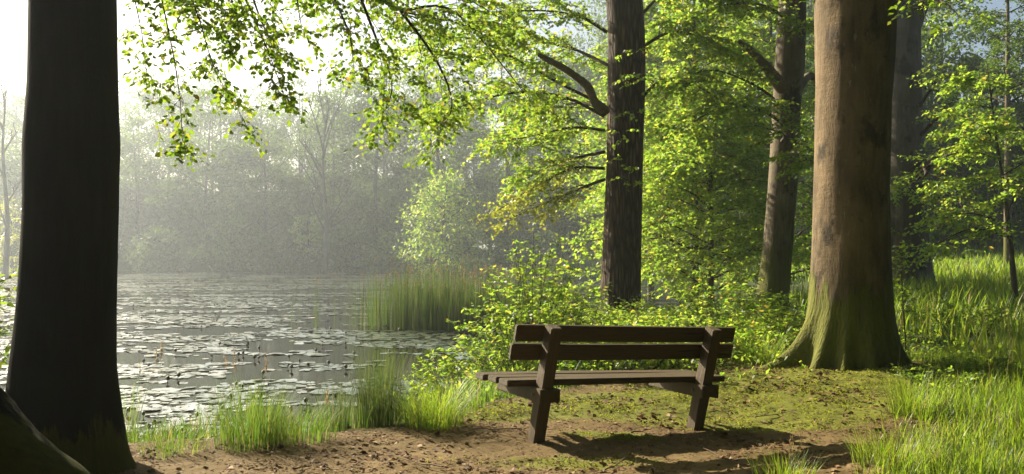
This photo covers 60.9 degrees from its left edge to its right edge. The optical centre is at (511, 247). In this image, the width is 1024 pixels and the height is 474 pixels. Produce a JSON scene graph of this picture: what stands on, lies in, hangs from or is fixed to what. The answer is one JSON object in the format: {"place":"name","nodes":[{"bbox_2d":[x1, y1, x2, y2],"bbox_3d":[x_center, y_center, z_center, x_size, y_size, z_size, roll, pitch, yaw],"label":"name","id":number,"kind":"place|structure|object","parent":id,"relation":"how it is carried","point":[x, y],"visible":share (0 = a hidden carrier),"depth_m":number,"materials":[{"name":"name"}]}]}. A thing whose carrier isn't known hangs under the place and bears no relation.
{"place":"outdoors","nodes":[
{"label":"outdoors","id":0,"kind":"place"},
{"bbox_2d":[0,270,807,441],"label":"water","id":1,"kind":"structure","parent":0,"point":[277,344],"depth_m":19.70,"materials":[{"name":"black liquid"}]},
{"bbox_2d":[136,407,149,411],"bbox_3d":[-4.650,2.049,11.016,0.182,0.008,0.202,5,5,8],"label":"lily pad","id":2,"kind":"object","parent":1,"relation":"on","point":[144,408],"visible":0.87,"depth_m":11.02,"materials":[{"name":"plant"}]},
{"bbox_2d":[150,414,165,416],"bbox_3d":[-4.312,2.051,10.617,0.211,0.007,0.192,2,2,21],"label":"lily pad","id":3,"kind":"object","parent":1,"relation":"on","point":[161,415],"visible":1,"depth_m":10.63,"materials":[{"name":"plant"}]},
{"bbox_2d":[172,408,186,410],"bbox_3d":[-4.198,2.047,11.015,0.186,0.008,0.196,-1,3,-33],"label":"lily pad","id":4,"kind":"object","parent":1,"relation":"on","point":[178,409],"visible":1,"depth_m":11.01,"materials":[{"name":"plant"}]},
{"bbox_2d":[182,405,198,408],"bbox_3d":[-4.120,2.047,11.163,0.205,0.008,0.216,-4,5,-40],"label":"lily pad","id":5,"kind":"object","parent":1,"relation":"on","point":[193,406],"visible":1,"depth_m":11.19,"materials":[{"name":"plant"}]},
{"bbox_2d":[0,272,724,429],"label":"lily pads","id":6,"kind":"object","parent":1,"relation":"on","point":[174,392],"visible":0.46,"depth_m":20.69,"materials":[{"name":"plant"}]},
{"bbox_2d":[291,253,568,331],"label":"reeds","id":7,"kind":"object","parent":1,"relation":"in","point":[446,304],"visible":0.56,"depth_m":22.14,"materials":[{"name":"green plant"}]},
{"bbox_2d":[0,247,1023,473],"bbox_3d":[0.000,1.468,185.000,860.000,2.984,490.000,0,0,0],"label":"ground","id":8,"kind":"structure","parent":0,"point":[550,449],"depth_m":6.87,"materials":[{"name":"brown soil"}]},
{"bbox_2d":[0,287,16,355],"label":"bramble bush","id":9,"kind":"object","parent":8,"relation":"on","point":[3,300],"visible":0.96,"depth_m":7.78,"materials":[{"name":"green plant"}]},
{"bbox_2d":[0,208,17,368],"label":"bramble bush","id":10,"kind":"object","parent":8,"relation":"on","point":[7,348],"visible":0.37,"depth_m":8.37,"materials":[{"name":"green plant"}]},
{"bbox_2d":[0,77,21,277],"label":"dead tree","id":11,"kind":"object","parent":8,"relation":"on","point":[6,252],"visible":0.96,"depth_m":57.91,"materials":[{"name":"grey wood"}]},
{"bbox_2d":[0,196,21,273],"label":"leafy bush","id":12,"kind":"object","parent":8,"relation":"on","point":[13,237],"visible":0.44,"depth_m":65.75,"materials":[{"name":"green plant"}]},
{"bbox_2d":[0,124,22,256],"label":"broadleaf tree","id":13,"kind":"object","parent":8,"relation":"on","point":[10,160],"visible":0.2,"depth_m":79.13,"materials":[{"name":"green plant"}]},
{"bbox_2d":[12,238,19,264],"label":"leafy bush","id":14,"kind":"object","parent":8,"relation":"on","point":[17,255],"visible":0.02,"depth_m":74.92,"materials":[{"name":"green plant"}]},
{"bbox_2d":[0,387,90,473],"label":"beech tree","id":15,"kind":"object","parent":8,"relation":"on","point":[27,446],"visible":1,"depth_m":4.50,"materials":[{"name":"plant"}]},
{"bbox_2d":[119,343,162,442],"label":"grass tuft","id":16,"kind":"object","parent":8,"relation":"on","point":[137,419],"visible":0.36,"depth_m":7.76,"materials":[{"name":"green plant"}]},
{"bbox_2d":[118,99,196,261],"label":"broadleaf tree","id":17,"kind":"object","parent":8,"relation":"on","point":[128,143],"visible":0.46,"depth_m":81.30,"materials":[{"name":"green plant"}]},
{"bbox_2d":[119,225,198,271],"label":"leafy bush","id":18,"kind":"object","parent":8,"relation":"on","point":[161,264],"visible":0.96,"depth_m":72.71,"materials":[{"name":"green plant"}]},
{"bbox_2d":[126,419,213,459],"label":"grass tuft","id":19,"kind":"object","parent":8,"relation":"on","point":[168,448],"visible":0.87,"depth_m":6.32,"materials":[{"name":"green plant"}]},
{"bbox_2d":[134,88,260,261],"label":"broadleaf tree","id":20,"kind":"object","parent":8,"relation":"on","point":[210,169],"visible":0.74,"depth_m":78.99,"materials":[{"name":"plant"}]},
{"bbox_2d":[190,353,306,454],"bbox_3d":[-1.923,1.127,6.489,0.870,0.756,0.906,0,0,34],"label":"grass tuft","id":21,"kind":"object","parent":8,"relation":"on","point":[232,435],"visible":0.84,"depth_m":6.41,"materials":[{"name":"green plant"}]},
{"bbox_2d":[197,102,316,259],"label":"broadleaf tree","id":22,"kind":"object","parent":8,"relation":"on","point":[241,157],"visible":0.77,"depth_m":76.42,"materials":[{"name":"plant"}]},
{"bbox_2d":[5,0,573,473],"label":"beech tree","id":23,"kind":"object","parent":8,"relation":"on","point":[63,390],"visible":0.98,"depth_m":5.74,"materials":[{"name":"green plant"}]},
{"bbox_2d":[242,389,351,447],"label":"grass tuft","id":24,"kind":"object","parent":8,"relation":"on","point":[295,431],"visible":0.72,"depth_m":6.59,"materials":[{"name":"green plant"}]},
{"bbox_2d":[293,460,315,468],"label":"fallen twig","id":25,"kind":"object","parent":8,"relation":"on","point":[304,466],"visible":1,"depth_m":5.76,"materials":[{"name":"brown wood"}]},
{"bbox_2d":[288,212,324,272],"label":"tree","id":26,"kind":"object","parent":8,"relation":"on","point":[314,227],"visible":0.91,"depth_m":69.90,"materials":[{"name":"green plant"}]},
{"bbox_2d":[293,68,354,274],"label":"dead tree","id":27,"kind":"object","parent":8,"relation":"on","point":[326,244],"visible":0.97,"depth_m":65.90,"materials":[{"name":"grey wood"}]},
{"bbox_2d":[277,80,388,257],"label":"broadleaf tree","id":28,"kind":"object","parent":8,"relation":"on","point":[302,194],"visible":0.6,"depth_m":75.86,"materials":[{"name":"green plant"}]},
{"bbox_2d":[304,372,362,432],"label":"sedge tuft","id":29,"kind":"object","parent":8,"relation":"on","point":[344,423],"visible":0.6,"depth_m":7.49,"materials":[{"name":"green plant"}]},
{"bbox_2d":[124,342,606,443],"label":"bank grass","id":30,"kind":"structure","parent":8,"relation":"on","point":[473,399],"depth_m":7.64,"materials":[{"name":"green plant"}]},
{"bbox_2d":[335,337,418,428],"bbox_3d":[-1.146,1.166,7.457,0.750,0.869,0.758,0,0,23],"label":"sedge tuft","id":31,"kind":"object","parent":8,"relation":"on","point":[378,411],"visible":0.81,"depth_m":7.34,"materials":[{"name":"green plant"}]},
{"bbox_2d":[319,74,438,263],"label":"broadleaf tree","id":32,"kind":"object","parent":8,"relation":"on","point":[368,218],"visible":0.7,"depth_m":73.17,"materials":[{"name":"plant"}]},
{"bbox_2d":[355,228,429,273],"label":"leafy bush","id":33,"kind":"object","parent":8,"relation":"on","point":[389,242],"visible":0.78,"depth_m":66.21,"materials":[{"name":"green plant"}]},
{"bbox_2d":[388,453,442,466],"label":"fallen twig","id":34,"kind":"object","parent":8,"relation":"on","point":[418,462],"visible":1,"depth_m":5.86,"materials":[{"name":"brown wood"}]},
{"bbox_2d":[365,366,490,431],"bbox_3d":[-0.693,1.255,7.230,1.330,0.525,1.355,0,0,18],"label":"sedge tuft","id":35,"kind":"object","parent":8,"relation":"on","point":[435,419],"visible":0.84,"depth_m":7.15,"materials":[{"name":"green plant"}]},
{"bbox_2d":[375,38,497,261],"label":"broadleaf tree","id":36,"kind":"object","parent":8,"relation":"on","point":[423,179],"visible":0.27,"depth_m":73.32,"materials":[{"name":"green plant"}]},
{"bbox_2d":[390,165,491,275],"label":"broadleaf tree","id":37,"kind":"object","parent":8,"relation":"on","point":[435,195],"visible":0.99,"depth_m":61.39,"materials":[{"name":"green plant"}]},
{"bbox_2d":[399,327,557,404],"bbox_3d":[-0.376,1.486,10.188,2.003,1.119,1.540,0,0,16],"label":"bramble bush","id":38,"kind":"object","parent":8,"relation":"on","point":[447,363],"visible":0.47,"depth_m":10.15,"materials":[{"name":"green plant"}]},
{"bbox_2d":[464,427,521,429],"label":"fallen twig","id":39,"kind":"object","parent":8,"relation":"on","point":[496,429],"visible":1,"depth_m":6.98,"materials":[{"name":"brown wood"}]},
{"bbox_2d":[0,0,999,257],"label":"woods","id":40,"kind":"object","parent":8,"relation":"on","point":[994,236],"visible":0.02,"depth_m":85.21,"materials":[{"name":"green plant"}]},
{"bbox_2d":[445,24,565,257],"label":"broadleaf tree","id":41,"kind":"object","parent":8,"relation":"on","point":[495,178],"visible":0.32,"depth_m":68.73,"materials":[{"name":"green plant"}]},
{"bbox_2d":[0,0,1023,263],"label":"woods","id":42,"kind":"object","parent":8,"relation":"on","point":[938,54],"visible":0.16,"depth_m":83.24,"materials":[{"name":"plant"}]},
{"bbox_2d":[445,229,582,366],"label":"willow shoots","id":43,"kind":"object","parent":8,"relation":"on","point":[519,291],"visible":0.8,"depth_m":10.76,"materials":[{"name":"green plant"}]},
{"bbox_2d":[481,233,552,276],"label":"leafy bush","id":44,"kind":"object","parent":8,"relation":"on","point":[506,242],"visible":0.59,"depth_m":60.38,"materials":[{"name":"green plant"}]},
{"bbox_2d":[448,231,616,385],"bbox_3d":[0.272,0.868,10.904,2.128,2.148,1.946,0,0,0],"label":"bramble bush","id":45,"kind":"object","parent":8,"relation":"on","point":[556,293],"visible":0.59,"depth_m":10.71,"materials":[{"name":"green plant"}]},
{"bbox_2d":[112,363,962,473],"bbox_3d":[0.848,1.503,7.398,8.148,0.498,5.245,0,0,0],"label":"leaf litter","id":46,"kind":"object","parent":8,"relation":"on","point":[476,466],"visible":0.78,"depth_m":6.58,"materials":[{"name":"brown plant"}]},
{"bbox_2d":[510,33,607,257],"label":"broadleaf tree","id":47,"kind":"object","parent":8,"relation":"on","point":[579,89],"visible":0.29,"depth_m":67.14,"materials":[{"name":"green plant"}]},
{"bbox_2d":[396,0,771,321],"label":"oak tree","id":48,"kind":"object","parent":8,"relation":"on","point":[622,108],"visible":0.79,"depth_m":17.16,"materials":[{"name":"green plant"}]},
{"bbox_2d":[475,324,735,442],"bbox_3d":[0.804,1.091,7.134,2.110,0.953,0.822,3,-1,-26],"label":"park bench","id":49,"kind":"object","parent":8,"relation":"on","point":[539,390],"visible":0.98,"depth_m":6.91,"materials":[{"name":"brown wood"}]},
{"bbox_2d":[490,316,735,370],"bbox_3d":[1.147,1.242,10.433,2.721,0.864,2.332,0,0,-39],"label":"bramble bush","id":50,"kind":"object","parent":8,"relation":"on","point":[612,363],"visible":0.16,"depth_m":9.98,"materials":[{"name":"green plant"}]},
{"bbox_2d":[603,455,629,472],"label":"fallen twig","id":51,"kind":"object","parent":8,"relation":"on","point":[613,466],"visible":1,"depth_m":5.73,"materials":[{"name":"brown wood"}]},
{"bbox_2d":[542,294,697,326],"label":"bramble bush","id":52,"kind":"object","parent":8,"relation":"on","point":[639,309],"visible":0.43,"depth_m":15.52,"materials":[{"name":"green plant"}]},
{"bbox_2d":[556,0,767,296],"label":"beech tree","id":53,"kind":"object","parent":8,"relation":"on","point":[656,61],"visible":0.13,"depth_m":35.91,"materials":[{"name":"green plant"}]},
{"bbox_2d":[555,0,813,308],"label":"beech tree","id":54,"kind":"object","parent":8,"relation":"on","point":[673,56],"visible":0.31,"depth_m":26.36,"materials":[{"name":"green plant"}]},
{"bbox_2d":[394,363,976,472],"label":"moss","id":55,"kind":"object","parent":8,"relation":"on","point":[629,393],"visible":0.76,"depth_m":8.01,"materials":[{"name":"green plant"}]},
{"bbox_2d":[597,301,786,369],"bbox_3d":[2.162,1.151,11.110,2.414,0.895,2.607,0,0,32],"label":"bramble bush","id":56,"kind":"object","parent":8,"relation":"on","point":[752,325],"visible":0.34,"depth_m":10.99,"materials":[{"name":"green plant"}]},
{"bbox_2d":[590,92,808,306],"bbox_3d":[5.105,-1.060,24.435,6.089,6.578,5.747,0,0,18],"label":"beech tree","id":57,"kind":"object","parent":8,"relation":"on","point":[683,158],"visible":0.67,"depth_m":23.18,"materials":[{"name":"green plant"}]},
{"bbox_2d":[393,300,1020,414],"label":"undergrowth","id":58,"kind":"object","parent":8,"relation":"on","point":[751,350],"visible":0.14,"depth_m":10.29,"materials":[{"name":"green plant"}]},
{"bbox_2d":[704,448,749,465],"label":"fallen twig","id":59,"kind":"object","parent":8,"relation":"on","point":[730,459],"visible":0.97,"depth_m":6.04,"materials":[{"name":"brown wood"}]},
{"bbox_2d":[642,0,814,322],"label":"beech tree","id":60,"kind":"object","parent":8,"relation":"on","point":[787,78],"visible":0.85,"depth_m":16.55,"materials":[{"name":"green plant"}]},
{"bbox_2d":[662,256,803,333],"bbox_3d":[3.449,0.852,14.088,1.873,1.406,2.460,0,0,-39],"label":"bramble bush","id":61,"kind":"object","parent":8,"relation":"on","point":[743,306],"visible":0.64,"depth_m":13.81,"materials":[{"name":"green plant"}]},
{"bbox_2d":[458,237,1023,287],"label":"shore grass","id":62,"kind":"structure","parent":8,"relation":"on","point":[968,256],"depth_m":50.54,"materials":[{"name":"green plant"}]},
{"bbox_2d":[703,301,805,353],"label":"bramble bush","id":63,"kind":"object","parent":8,"relation":"on","point":[786,322],"visible":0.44,"depth_m":11.78,"materials":[{"name":"green plant"}]},
{"bbox_2d":[733,328,795,364],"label":"grass tuft","id":64,"kind":"object","parent":8,"relation":"on","point":[765,357],"visible":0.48,"depth_m":10.24,"materials":[{"name":"green plant"}]},
{"bbox_2d":[755,411,789,416],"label":"fallen twig","id":65,"kind":"object","parent":8,"relation":"on","point":[769,415],"visible":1,"depth_m":7.64,"materials":[{"name":"brown wood"}]},
{"bbox_2d":[641,0,919,281],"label":"beech tree","id":66,"kind":"object","parent":8,"relation":"on","point":[770,45],"visible":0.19,"depth_m":30.46,"materials":[{"name":"green plant"}]},
{"bbox_2d":[738,428,824,473],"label":"grass tuft","id":67,"kind":"object","parent":8,"relation":"on","point":[777,470],"visible":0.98,"depth_m":5.66,"materials":[{"name":"green plant"}]},
{"bbox_2d":[753,0,959,371],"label":"beech tree","id":68,"kind":"object","parent":8,"relation":"on","point":[850,322],"visible":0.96,"depth_m":9.53,"materials":[{"name":"brown plant"}]},
{"bbox_2d":[826,416,961,472],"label":"grass tuft","id":69,"kind":"object","parent":8,"relation":"on","point":[883,447],"visible":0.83,"depth_m":5.90,"materials":[{"name":"green plant"}]},
{"bbox_2d":[789,253,1023,351],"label":"meadow grass","id":70,"kind":"structure","parent":8,"relation":"on","point":[956,290],"depth_m":18.47,"materials":[{"name":"green plant"}]},
{"bbox_2d":[891,240,921,353],"bbox_3d":[5.034,0.701,11.185,0.579,1.594,0.540,0,0,0],"label":"holly sapling","id":71,"kind":"object","parent":8,"relation":"on","point":[909,309],"visible":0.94,"depth_m":11.19,"materials":[{"name":"green plant"}]},
{"bbox_2d":[859,362,957,419],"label":"grass tuft","id":72,"kind":"object","parent":8,"relation":"on","point":[907,408],"visible":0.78,"depth_m":7.47,"materials":[{"name":"green plant"}]},
{"bbox_2d":[851,323,1023,473],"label":"meadow grass","id":73,"kind":"structure","parent":8,"relation":"on","point":[1005,408],"depth_m":6.96,"materials":[{"name":"green plant"}]},
{"bbox_2d":[889,363,985,393],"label":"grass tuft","id":74,"kind":"object","parent":8,"relation":"on","point":[910,375],"visible":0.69,"depth_m":8.67,"materials":[{"name":"green plant"}]},
{"bbox_2d":[890,0,1023,292],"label":"beech tree","id":75,"kind":"object","parent":8,"relation":"on","point":[910,167],"visible":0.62,"depth_m":26.43,"materials":[{"name":"green plant"}]},
{"bbox_2d":[899,283,1023,407],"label":"dry stalks","id":76,"kind":"object","parent":8,"relation":"on","point":[981,339],"visible":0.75,"depth_m":9.71,"materials":[{"name":"plant"}]},
{"bbox_2d":[903,64,1023,306],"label":"sapling tree","id":77,"kind":"object","parent":8,"relation":"on","point":[998,127],"visible":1,"depth_m":19.59,"materials":[{"name":"green plant"}]},
{"bbox_2d":[911,292,1019,336],"bbox_3d":[7.578,1.133,14.540,1.619,0.767,1.630,0,0,0],"label":"nettle patch","id":78,"kind":"object","parent":8,"relation":"on","point":[968,317],"visible":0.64,"depth_m":14.56,"materials":[{"name":"green plant"}]},
{"bbox_2d":[919,349,1016,385],"bbox_3d":[4.638,1.261,8.899,0.814,0.416,0.890,0,0,-44],"label":"nettle patch","id":79,"kind":"object","parent":8,"relation":"on","point":[1003,359],"visible":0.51,"depth_m":8.87,"materials":[{"name":"green plant"}]},
{"bbox_2d":[952,0,1023,263],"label":"birch tree","id":80,"kind":"object","parent":8,"relation":"on","point":[1007,58],"visible":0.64,"depth_m":37.92,"materials":[{"name":"green plant"}]},
{"bbox_2d":[0,0,1023,247],"label":"sky","id":81,"kind":"structure","parent":0,"point":[13,13],"materials":[{"name":"white"}]}
]}

